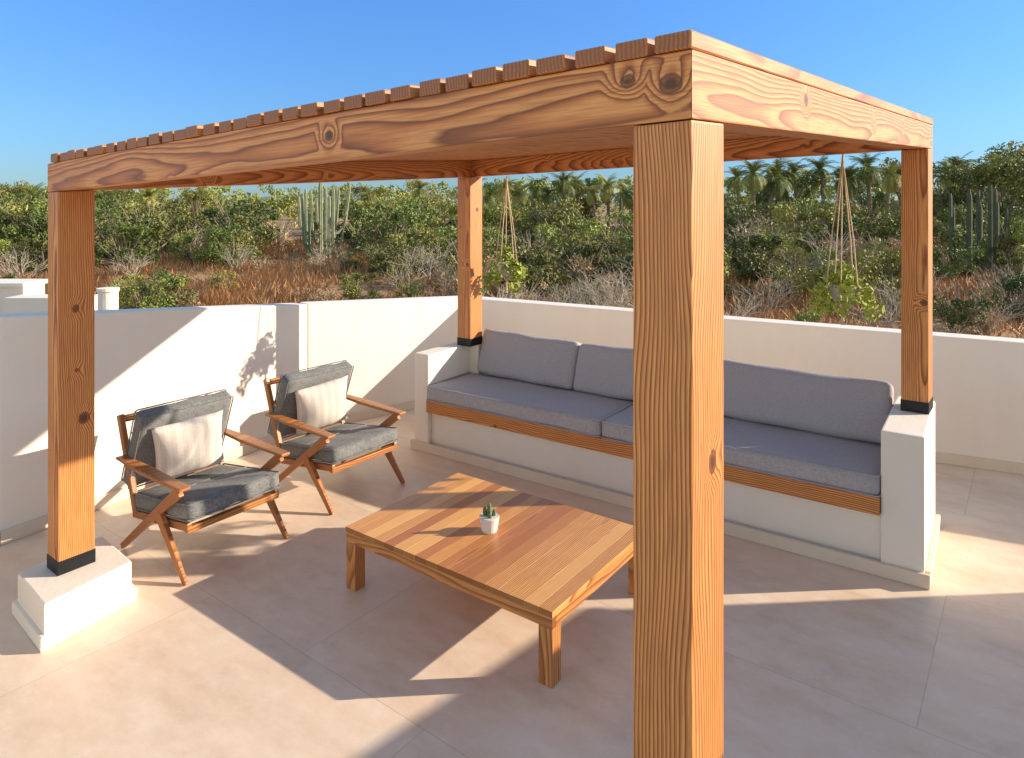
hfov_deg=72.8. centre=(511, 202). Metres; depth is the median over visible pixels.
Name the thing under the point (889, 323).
bare shrub
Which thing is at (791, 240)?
shrub
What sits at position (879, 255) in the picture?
shrub
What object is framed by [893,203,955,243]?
shrub
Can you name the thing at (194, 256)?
shrub
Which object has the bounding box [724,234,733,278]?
shrub
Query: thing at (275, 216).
shrub
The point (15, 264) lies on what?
bare shrub
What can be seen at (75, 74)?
sky
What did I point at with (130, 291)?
shrub
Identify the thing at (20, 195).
tree
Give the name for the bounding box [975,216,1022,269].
shrub
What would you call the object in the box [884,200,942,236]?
shrub
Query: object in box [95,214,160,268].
shrub
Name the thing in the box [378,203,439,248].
shrub
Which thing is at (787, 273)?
shrub
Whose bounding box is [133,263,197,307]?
shrub
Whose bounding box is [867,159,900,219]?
palm tree
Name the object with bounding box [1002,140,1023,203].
tree
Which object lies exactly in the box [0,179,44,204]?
tree
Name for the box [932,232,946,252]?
dry shrub
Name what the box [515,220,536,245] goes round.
shrub
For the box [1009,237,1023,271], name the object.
shrub
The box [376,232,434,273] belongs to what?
shrub
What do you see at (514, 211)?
shrub
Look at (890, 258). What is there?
shrub
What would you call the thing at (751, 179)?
palm tree
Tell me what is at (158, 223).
shrub
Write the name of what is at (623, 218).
shrub
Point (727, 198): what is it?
tree
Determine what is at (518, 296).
bare shrub
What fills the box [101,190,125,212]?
tree
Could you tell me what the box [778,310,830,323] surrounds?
shrub
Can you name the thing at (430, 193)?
tree
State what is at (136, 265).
bare shrub
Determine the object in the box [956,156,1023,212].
tree
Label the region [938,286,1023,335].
bare shrub
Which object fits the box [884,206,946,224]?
shrub
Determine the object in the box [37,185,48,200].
tree
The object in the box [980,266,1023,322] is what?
shrub
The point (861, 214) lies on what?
shrub
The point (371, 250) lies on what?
bare shrub
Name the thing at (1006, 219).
column cactus
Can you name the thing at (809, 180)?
tree
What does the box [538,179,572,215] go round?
tree
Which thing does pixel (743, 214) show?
shrub
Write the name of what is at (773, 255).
shrub
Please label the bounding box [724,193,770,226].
shrub
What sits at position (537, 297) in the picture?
dry shrub
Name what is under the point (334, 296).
dry shrub
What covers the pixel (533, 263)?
shrub
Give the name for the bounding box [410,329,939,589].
built in bench
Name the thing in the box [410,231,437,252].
shrub
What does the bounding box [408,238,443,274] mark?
shrub
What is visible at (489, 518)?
potted cactus
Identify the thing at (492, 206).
shrub
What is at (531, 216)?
shrub
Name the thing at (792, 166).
palm tree
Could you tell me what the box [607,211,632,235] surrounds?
shrub
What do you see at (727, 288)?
shrub
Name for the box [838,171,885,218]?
tree
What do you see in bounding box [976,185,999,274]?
column cactus
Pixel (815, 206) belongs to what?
shrub
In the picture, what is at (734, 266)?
shrub
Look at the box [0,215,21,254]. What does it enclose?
shrub
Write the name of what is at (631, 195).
tree
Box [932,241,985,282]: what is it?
shrub
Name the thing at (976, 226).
column cactus
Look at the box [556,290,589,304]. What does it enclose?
shrub
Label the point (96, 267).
dry shrub
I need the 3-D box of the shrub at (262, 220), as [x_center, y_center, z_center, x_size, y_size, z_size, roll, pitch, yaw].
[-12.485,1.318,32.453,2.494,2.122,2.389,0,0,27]
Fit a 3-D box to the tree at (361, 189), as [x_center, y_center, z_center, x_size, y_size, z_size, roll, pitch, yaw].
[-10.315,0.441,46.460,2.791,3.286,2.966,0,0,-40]
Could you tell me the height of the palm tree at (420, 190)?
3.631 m
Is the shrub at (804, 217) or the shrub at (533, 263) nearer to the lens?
the shrub at (533, 263)
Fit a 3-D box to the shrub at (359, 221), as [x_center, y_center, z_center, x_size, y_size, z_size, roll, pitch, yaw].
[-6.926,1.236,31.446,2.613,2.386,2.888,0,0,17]
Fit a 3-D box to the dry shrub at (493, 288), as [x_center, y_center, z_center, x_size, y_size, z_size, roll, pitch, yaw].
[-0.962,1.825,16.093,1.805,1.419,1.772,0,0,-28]
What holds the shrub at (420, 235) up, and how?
on the ground at (298, 230)
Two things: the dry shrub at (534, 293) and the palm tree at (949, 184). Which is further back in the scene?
the palm tree at (949, 184)
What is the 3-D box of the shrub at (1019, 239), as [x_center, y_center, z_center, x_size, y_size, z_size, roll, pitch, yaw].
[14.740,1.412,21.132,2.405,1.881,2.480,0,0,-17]
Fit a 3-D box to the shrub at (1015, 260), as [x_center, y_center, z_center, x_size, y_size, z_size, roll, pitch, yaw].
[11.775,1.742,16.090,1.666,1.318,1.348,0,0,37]
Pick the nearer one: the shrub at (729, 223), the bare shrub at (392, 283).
the bare shrub at (392, 283)
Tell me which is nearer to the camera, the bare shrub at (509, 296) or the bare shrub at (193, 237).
the bare shrub at (509, 296)
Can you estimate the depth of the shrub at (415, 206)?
33.62 m
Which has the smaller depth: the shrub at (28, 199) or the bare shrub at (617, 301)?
the bare shrub at (617, 301)
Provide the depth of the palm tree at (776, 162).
46.03 m
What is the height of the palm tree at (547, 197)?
3.212 m
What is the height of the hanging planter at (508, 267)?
0.962 m
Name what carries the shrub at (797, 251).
on the ground at (298, 230)
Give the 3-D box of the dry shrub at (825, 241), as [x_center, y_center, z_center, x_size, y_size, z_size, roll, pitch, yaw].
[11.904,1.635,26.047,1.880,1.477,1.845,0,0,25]
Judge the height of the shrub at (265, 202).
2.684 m
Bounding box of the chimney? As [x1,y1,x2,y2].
[96,287,119,309]
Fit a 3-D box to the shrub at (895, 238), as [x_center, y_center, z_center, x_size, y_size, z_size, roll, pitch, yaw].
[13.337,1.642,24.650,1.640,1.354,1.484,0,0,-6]
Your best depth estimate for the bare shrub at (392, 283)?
17.24 m
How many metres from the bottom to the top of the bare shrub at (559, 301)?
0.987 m
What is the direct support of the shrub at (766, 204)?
on the ground at (298, 230)
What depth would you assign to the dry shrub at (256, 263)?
21.58 m
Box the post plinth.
[12,536,136,651]
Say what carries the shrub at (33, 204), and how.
on the ground at (298, 230)
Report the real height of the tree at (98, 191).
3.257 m
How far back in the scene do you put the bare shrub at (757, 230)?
24.30 m
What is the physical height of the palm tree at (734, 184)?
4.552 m
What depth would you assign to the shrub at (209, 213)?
29.32 m
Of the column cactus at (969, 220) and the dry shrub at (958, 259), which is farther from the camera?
the dry shrub at (958, 259)
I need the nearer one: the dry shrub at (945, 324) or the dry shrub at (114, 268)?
the dry shrub at (945, 324)
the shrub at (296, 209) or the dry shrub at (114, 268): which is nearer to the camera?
the dry shrub at (114, 268)
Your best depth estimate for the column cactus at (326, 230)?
26.45 m
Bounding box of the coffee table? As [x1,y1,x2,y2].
[346,473,632,687]
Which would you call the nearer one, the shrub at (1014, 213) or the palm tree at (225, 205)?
the shrub at (1014, 213)
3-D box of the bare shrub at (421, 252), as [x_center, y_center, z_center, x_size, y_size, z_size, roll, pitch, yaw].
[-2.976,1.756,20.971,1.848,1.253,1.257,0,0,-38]
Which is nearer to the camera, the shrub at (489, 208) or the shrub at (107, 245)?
the shrub at (107, 245)
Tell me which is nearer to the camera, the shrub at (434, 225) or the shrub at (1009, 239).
the shrub at (1009, 239)
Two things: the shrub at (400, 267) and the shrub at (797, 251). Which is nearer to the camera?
the shrub at (400, 267)
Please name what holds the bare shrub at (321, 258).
on the ground at (298, 230)
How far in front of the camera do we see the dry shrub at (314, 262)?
22.05 m
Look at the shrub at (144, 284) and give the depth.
14.97 m
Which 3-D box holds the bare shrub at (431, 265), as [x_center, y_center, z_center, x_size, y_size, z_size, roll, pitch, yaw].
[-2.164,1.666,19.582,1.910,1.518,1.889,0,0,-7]
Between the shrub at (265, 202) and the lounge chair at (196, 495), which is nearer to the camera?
the lounge chair at (196, 495)
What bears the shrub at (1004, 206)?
on the ground at (298, 230)
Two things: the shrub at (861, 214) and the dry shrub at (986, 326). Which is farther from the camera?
the shrub at (861, 214)
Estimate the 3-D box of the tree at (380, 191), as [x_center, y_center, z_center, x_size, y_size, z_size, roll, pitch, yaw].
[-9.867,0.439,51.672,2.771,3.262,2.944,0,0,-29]
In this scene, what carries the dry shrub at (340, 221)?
on the ground at (298, 230)
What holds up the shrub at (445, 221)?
on the ground at (298, 230)
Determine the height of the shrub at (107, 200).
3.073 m
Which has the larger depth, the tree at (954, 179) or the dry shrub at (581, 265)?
the tree at (954, 179)
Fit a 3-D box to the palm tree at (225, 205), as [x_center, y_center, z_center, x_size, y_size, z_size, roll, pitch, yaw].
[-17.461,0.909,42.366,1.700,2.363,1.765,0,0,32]
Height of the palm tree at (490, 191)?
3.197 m
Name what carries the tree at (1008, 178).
on the ground at (298, 230)
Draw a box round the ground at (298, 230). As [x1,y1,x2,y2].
[2,204,1023,338]
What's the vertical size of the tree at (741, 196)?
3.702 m
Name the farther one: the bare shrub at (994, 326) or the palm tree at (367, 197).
the palm tree at (367, 197)
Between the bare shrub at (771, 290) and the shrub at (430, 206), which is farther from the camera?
the shrub at (430, 206)
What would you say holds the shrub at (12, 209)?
on the ground at (298, 230)
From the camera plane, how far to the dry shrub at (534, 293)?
15.59 m
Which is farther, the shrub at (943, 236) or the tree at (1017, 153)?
the tree at (1017, 153)
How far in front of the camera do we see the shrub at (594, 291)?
15.89 m
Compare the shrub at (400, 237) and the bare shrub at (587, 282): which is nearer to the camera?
the bare shrub at (587, 282)
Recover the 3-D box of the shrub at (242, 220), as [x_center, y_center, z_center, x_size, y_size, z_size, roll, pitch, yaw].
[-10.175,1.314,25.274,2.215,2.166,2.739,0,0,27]
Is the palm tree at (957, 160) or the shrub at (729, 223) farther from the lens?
the palm tree at (957, 160)
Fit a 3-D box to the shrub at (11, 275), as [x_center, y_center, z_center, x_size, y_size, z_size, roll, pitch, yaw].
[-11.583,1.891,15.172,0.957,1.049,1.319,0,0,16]
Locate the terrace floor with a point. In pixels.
(258, 635)
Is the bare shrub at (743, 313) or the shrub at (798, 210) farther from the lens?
the shrub at (798, 210)
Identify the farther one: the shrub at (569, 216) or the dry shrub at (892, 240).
the shrub at (569, 216)
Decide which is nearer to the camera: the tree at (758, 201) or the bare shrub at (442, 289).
the bare shrub at (442, 289)
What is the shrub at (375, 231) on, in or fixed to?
on the ground at (298, 230)
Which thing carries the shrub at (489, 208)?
on the ground at (298, 230)
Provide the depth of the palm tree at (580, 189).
47.40 m
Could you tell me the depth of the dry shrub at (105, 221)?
28.54 m
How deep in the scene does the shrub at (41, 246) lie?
21.46 m
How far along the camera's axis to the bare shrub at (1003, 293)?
14.61 m
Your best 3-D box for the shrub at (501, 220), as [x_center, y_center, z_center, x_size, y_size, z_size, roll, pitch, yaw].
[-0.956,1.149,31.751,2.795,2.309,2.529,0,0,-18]
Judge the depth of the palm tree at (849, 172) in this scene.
40.65 m
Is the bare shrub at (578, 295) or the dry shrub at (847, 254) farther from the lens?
the dry shrub at (847, 254)
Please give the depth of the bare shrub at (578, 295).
12.76 m
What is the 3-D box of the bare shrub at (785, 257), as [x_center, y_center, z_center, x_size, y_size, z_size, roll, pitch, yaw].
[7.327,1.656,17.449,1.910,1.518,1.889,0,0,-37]
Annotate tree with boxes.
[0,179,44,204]
[7,186,38,201]
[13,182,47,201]
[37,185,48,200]
[94,190,111,208]
[95,193,104,209]
[99,189,138,220]
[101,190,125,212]
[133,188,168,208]
[173,187,218,212]
[183,195,219,212]
[216,198,238,211]
[339,185,377,220]
[356,187,379,212]
[359,187,394,208]
[396,179,443,212]
[410,179,428,199]
[456,178,488,200]
[482,179,512,206]
[482,185,498,204]
[494,175,517,205]
[507,181,533,224]
[511,179,559,220]
[525,175,550,225]
[535,184,557,220]
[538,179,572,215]
[548,171,575,205]
[562,185,600,229]
[567,171,586,213]
[572,178,603,212]
[584,183,603,232]
[595,172,622,230]
[611,183,632,210]
[624,184,632,214]
[724,165,749,212]
[724,184,732,209]
[725,184,755,208]
[735,159,774,221]
[744,177,787,217]
[755,168,819,207]
[758,158,798,204]
[758,164,795,223]
[783,157,813,202]
[787,166,821,198]
[803,155,839,203]
[824,165,861,208]
[833,161,868,210]
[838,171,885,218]
[849,152,885,214]
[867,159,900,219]
[872,157,937,215]
[897,164,986,225]
[932,155,1022,207]
[933,159,969,193]
[934,151,976,202]
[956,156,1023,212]
[960,158,993,203]
[973,148,1020,208]
[982,142,1023,198]
[986,159,1023,213]
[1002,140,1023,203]
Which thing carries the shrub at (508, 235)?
on the ground at (298, 230)
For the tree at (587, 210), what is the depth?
48.25 m
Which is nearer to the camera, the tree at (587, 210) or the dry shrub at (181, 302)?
the dry shrub at (181, 302)
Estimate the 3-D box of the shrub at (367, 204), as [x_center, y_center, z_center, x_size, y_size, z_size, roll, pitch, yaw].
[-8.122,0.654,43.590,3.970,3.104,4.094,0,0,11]
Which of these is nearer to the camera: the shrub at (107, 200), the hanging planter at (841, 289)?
the hanging planter at (841, 289)
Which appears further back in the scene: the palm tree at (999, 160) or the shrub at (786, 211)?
the palm tree at (999, 160)
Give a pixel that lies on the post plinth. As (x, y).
(50, 608)
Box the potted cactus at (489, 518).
[479,503,498,533]
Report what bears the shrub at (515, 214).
on the ground at (298, 230)
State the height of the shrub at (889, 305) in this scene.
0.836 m
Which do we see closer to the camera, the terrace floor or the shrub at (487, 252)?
the terrace floor
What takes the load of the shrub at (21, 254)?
on the ground at (298, 230)
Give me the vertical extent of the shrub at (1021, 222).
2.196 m
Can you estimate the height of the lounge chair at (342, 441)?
0.795 m
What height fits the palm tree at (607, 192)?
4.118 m
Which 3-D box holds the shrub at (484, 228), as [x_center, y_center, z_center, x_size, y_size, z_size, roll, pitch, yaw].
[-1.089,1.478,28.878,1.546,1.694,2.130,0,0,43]
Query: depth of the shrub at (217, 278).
17.25 m
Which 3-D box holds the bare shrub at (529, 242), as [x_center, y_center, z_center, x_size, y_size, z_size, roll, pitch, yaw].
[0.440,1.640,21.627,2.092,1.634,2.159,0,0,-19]
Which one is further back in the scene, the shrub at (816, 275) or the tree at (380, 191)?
the tree at (380, 191)
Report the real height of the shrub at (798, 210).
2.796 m
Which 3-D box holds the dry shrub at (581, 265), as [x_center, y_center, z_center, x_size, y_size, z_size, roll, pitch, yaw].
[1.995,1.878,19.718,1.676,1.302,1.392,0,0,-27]
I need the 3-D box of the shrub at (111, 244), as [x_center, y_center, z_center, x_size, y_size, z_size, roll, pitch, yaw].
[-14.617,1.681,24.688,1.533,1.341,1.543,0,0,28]
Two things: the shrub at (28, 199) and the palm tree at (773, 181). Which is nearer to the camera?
the shrub at (28, 199)
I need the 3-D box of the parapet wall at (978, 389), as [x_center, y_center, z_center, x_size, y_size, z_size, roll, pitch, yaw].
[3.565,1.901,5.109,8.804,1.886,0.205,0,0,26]
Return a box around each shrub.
[0,184,47,254]
[0,189,47,208]
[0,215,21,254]
[0,236,29,266]
[0,249,47,278]
[0,273,15,278]
[1,212,47,255]
[2,201,30,237]
[5,237,47,274]
[6,244,38,266]
[8,197,47,219]
[16,203,124,240]
[34,223,47,254]
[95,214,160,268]
[95,218,130,247]
[95,237,117,266]
[95,253,105,270]
[96,194,124,214]
[97,235,125,251]
[98,201,179,253]
[103,196,190,259]
[104,262,128,276]
[108,270,187,308]
[109,249,156,278]
[125,193,194,231]
[126,276,179,295]
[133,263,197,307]
[147,208,203,247]
[158,287,201,307]
[160,223,205,252]
[166,226,225,265]
[189,190,279,244]
[189,210,270,259]
[192,217,212,244]
[201,219,257,267]
[205,197,254,226]
[207,270,238,288]
[219,245,256,269]
[221,207,284,240]
[223,197,270,231]
[226,211,276,246]
[248,256,272,271]
[259,219,297,246]
[287,200,327,234]
[302,254,329,270]
[306,244,347,271]
[313,287,340,300]
[335,200,395,252]
[336,209,386,239]
[337,217,367,244]
[338,254,364,271]
[338,268,379,299]
[345,196,430,263]
[352,190,411,218]
[354,211,403,248]
[358,239,389,263]
[364,241,408,277]
[370,197,440,228]
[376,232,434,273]
[376,261,428,295]
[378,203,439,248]
[386,240,438,276]
[386,264,418,282]
[394,280,425,297]
[403,238,456,282]
[405,223,457,265]
[406,192,457,226]
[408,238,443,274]
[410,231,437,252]
[414,265,457,296]
[415,215,443,241]
[426,213,457,248]
[429,251,503,296]
[430,261,454,277]
[433,218,503,265]
[438,237,503,283]
[449,198,514,232]
[455,281,514,298]
[482,193,521,232]
[482,205,533,242]
[482,222,498,235]
[482,224,532,253]
[482,227,522,253]
[482,231,568,297]
[487,203,523,237]
[488,284,557,301]
[489,200,537,244]
[499,285,547,300]
[503,277,548,300]
[511,229,562,268]
[514,245,577,298]
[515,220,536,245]
[516,206,565,248]
[518,194,594,245]
[522,292,555,301]
[525,206,605,271]
[528,282,583,303]
[536,205,587,231]
[543,281,606,304]
[552,227,630,284]
[552,276,631,307]
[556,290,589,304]
[558,247,606,284]
[571,264,632,307]
[572,270,632,306]
[574,282,615,304]
[579,263,632,307]
[580,217,632,274]
[603,209,632,245]
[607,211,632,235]
[607,232,632,284]
[615,255,632,289]
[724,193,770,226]
[724,200,775,248]
[724,206,768,224]
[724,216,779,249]
[724,219,792,256]
[724,225,750,249]
[724,226,786,284]
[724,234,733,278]
[724,284,753,302]
[724,285,774,317]
[725,251,782,284]
[735,272,802,311]
[744,227,797,258]
[744,233,791,265]
[749,197,810,224]
[751,198,847,258]
[762,240,843,295]
[764,262,815,299]
[769,196,831,232]
[771,191,838,235]
[774,244,808,270]
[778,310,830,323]
[785,203,866,256]
[786,243,840,292]
[789,243,900,309]
[793,223,862,265]
[803,227,852,259]
[814,197,899,241]
[816,233,873,264]
[824,203,893,242]
[838,210,900,251]
[843,232,940,293]
[844,283,900,327]
[854,233,900,256]
[857,239,900,278]
[863,227,900,240]
[864,233,900,251]
[865,268,960,317]
[870,282,900,316]
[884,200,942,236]
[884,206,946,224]
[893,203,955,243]
[932,212,986,253]
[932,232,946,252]
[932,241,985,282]
[932,286,1002,334]
[932,320,978,334]
[936,201,1009,234]
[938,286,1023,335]
[940,247,964,262]
[947,220,1023,272]
[955,212,1023,262]
[968,307,1007,333]
[971,263,1023,308]
[973,195,1023,222]
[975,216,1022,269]
[980,250,1023,295]
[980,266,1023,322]
[1000,205,1023,227]
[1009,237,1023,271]
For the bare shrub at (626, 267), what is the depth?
16.38 m
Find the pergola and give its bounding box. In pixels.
[47,30,932,757]
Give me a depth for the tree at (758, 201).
47.56 m
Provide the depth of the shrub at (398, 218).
24.75 m
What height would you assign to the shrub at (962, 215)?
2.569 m
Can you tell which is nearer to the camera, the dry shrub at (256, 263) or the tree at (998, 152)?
the dry shrub at (256, 263)
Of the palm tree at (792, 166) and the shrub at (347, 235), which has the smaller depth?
the shrub at (347, 235)
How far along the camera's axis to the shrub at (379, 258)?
20.82 m
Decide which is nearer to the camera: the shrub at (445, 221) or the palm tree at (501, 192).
the shrub at (445, 221)
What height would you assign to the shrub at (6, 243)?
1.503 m
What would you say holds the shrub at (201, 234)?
on the ground at (298, 230)
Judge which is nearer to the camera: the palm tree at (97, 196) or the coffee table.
the coffee table
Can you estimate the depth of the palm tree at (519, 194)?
39.29 m
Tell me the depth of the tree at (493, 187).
45.59 m
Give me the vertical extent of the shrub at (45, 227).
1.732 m
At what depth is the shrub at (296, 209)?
42.61 m
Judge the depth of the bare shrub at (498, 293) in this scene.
12.72 m
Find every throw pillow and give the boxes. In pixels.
[151,410,224,476]
[295,375,347,435]
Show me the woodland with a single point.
(283, 206)
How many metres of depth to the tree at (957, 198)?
33.14 m
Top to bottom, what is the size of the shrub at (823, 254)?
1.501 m
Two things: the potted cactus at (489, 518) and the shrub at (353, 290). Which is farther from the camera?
the shrub at (353, 290)
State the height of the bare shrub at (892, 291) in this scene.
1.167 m
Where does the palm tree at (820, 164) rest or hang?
on the ground at (298, 230)
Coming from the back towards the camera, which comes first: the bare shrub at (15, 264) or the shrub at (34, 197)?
the shrub at (34, 197)
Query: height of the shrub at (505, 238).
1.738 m
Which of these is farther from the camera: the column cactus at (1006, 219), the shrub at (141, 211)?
the shrub at (141, 211)
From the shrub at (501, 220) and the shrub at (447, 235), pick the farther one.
the shrub at (501, 220)
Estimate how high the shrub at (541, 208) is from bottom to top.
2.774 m
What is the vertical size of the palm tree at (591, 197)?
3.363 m
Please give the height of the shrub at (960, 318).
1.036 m
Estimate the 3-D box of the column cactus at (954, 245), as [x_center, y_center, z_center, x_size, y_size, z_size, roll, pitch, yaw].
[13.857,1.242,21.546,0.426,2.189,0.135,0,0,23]
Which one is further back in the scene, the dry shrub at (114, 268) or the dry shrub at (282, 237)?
the dry shrub at (282, 237)
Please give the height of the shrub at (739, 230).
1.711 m
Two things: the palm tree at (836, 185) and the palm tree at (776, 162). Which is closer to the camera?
the palm tree at (836, 185)
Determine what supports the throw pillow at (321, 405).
on the lounge chair at (342, 441)
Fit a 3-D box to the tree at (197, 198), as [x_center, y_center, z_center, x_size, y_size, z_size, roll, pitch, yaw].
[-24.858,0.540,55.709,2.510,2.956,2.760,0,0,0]
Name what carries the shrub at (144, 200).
on the ground at (298, 230)
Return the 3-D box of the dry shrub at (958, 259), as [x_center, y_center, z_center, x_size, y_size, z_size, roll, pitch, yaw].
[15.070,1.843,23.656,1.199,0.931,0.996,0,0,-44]
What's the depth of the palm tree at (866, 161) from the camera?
41.80 m
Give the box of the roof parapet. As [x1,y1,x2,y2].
[0,279,97,313]
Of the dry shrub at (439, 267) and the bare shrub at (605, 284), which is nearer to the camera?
the bare shrub at (605, 284)
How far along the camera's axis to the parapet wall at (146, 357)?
4.61 m
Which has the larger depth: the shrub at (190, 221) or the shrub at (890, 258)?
the shrub at (190, 221)
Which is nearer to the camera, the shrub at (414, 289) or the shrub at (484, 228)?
the shrub at (414, 289)
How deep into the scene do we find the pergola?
1.67 m
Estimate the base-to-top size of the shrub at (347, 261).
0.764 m
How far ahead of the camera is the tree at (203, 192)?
53.99 m
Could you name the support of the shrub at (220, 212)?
on the ground at (298, 230)
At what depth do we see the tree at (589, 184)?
54.16 m
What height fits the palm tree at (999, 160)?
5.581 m
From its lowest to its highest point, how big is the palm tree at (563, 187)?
4.056 m
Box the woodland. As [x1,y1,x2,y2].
[2,164,1011,222]
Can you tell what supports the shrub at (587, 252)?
on the ground at (298, 230)
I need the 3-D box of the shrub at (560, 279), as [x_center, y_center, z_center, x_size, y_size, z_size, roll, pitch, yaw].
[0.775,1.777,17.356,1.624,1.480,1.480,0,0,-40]
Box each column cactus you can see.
[297,183,350,257]
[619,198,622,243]
[948,189,982,279]
[951,207,965,266]
[973,204,980,267]
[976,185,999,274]
[1004,208,1016,270]
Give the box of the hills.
[135,191,855,203]
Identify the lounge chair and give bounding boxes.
[116,389,289,585]
[263,360,405,514]
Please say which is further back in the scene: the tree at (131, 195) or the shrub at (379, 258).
the tree at (131, 195)
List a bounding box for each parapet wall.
[0,303,306,544]
[300,296,457,428]
[482,296,1023,474]
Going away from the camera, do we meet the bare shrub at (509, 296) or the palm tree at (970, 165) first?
the bare shrub at (509, 296)
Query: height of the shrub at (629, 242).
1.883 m
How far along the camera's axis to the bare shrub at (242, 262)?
22.38 m
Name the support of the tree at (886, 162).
on the ground at (298, 230)
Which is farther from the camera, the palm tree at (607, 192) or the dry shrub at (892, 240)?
the palm tree at (607, 192)
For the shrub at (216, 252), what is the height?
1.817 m
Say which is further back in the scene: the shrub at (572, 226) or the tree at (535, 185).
the tree at (535, 185)
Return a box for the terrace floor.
[0,409,1023,757]
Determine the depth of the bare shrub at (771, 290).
14.27 m
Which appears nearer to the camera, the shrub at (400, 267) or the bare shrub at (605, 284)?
the bare shrub at (605, 284)
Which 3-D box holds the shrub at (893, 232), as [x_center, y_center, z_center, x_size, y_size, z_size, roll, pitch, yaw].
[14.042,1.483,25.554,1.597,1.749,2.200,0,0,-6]
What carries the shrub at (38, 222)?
on the ground at (298, 230)
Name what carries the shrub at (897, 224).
on the ground at (298, 230)
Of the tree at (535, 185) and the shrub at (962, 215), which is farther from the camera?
the tree at (535, 185)
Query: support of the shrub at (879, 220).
on the ground at (298, 230)
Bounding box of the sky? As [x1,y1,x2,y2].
[0,0,1023,202]
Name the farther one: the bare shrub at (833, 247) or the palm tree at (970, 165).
the palm tree at (970, 165)
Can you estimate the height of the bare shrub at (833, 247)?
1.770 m
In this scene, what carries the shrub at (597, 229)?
on the ground at (298, 230)
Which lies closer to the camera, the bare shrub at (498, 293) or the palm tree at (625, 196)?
the bare shrub at (498, 293)
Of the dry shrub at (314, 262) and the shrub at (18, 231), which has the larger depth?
the shrub at (18, 231)
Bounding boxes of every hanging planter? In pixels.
[477,176,528,293]
[806,154,885,324]
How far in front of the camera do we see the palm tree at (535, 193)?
48.60 m
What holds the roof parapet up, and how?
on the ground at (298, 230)
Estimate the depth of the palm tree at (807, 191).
47.27 m
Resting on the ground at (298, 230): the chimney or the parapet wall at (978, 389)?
the chimney
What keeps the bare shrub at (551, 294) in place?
on the ground at (298, 230)
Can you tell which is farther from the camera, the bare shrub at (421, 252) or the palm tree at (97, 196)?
the palm tree at (97, 196)
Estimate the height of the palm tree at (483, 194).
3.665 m
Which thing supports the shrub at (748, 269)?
on the ground at (298, 230)
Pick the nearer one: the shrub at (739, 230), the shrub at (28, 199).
the shrub at (739, 230)
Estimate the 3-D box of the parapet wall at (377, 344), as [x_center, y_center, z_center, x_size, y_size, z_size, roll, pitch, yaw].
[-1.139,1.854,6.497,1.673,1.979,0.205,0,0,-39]

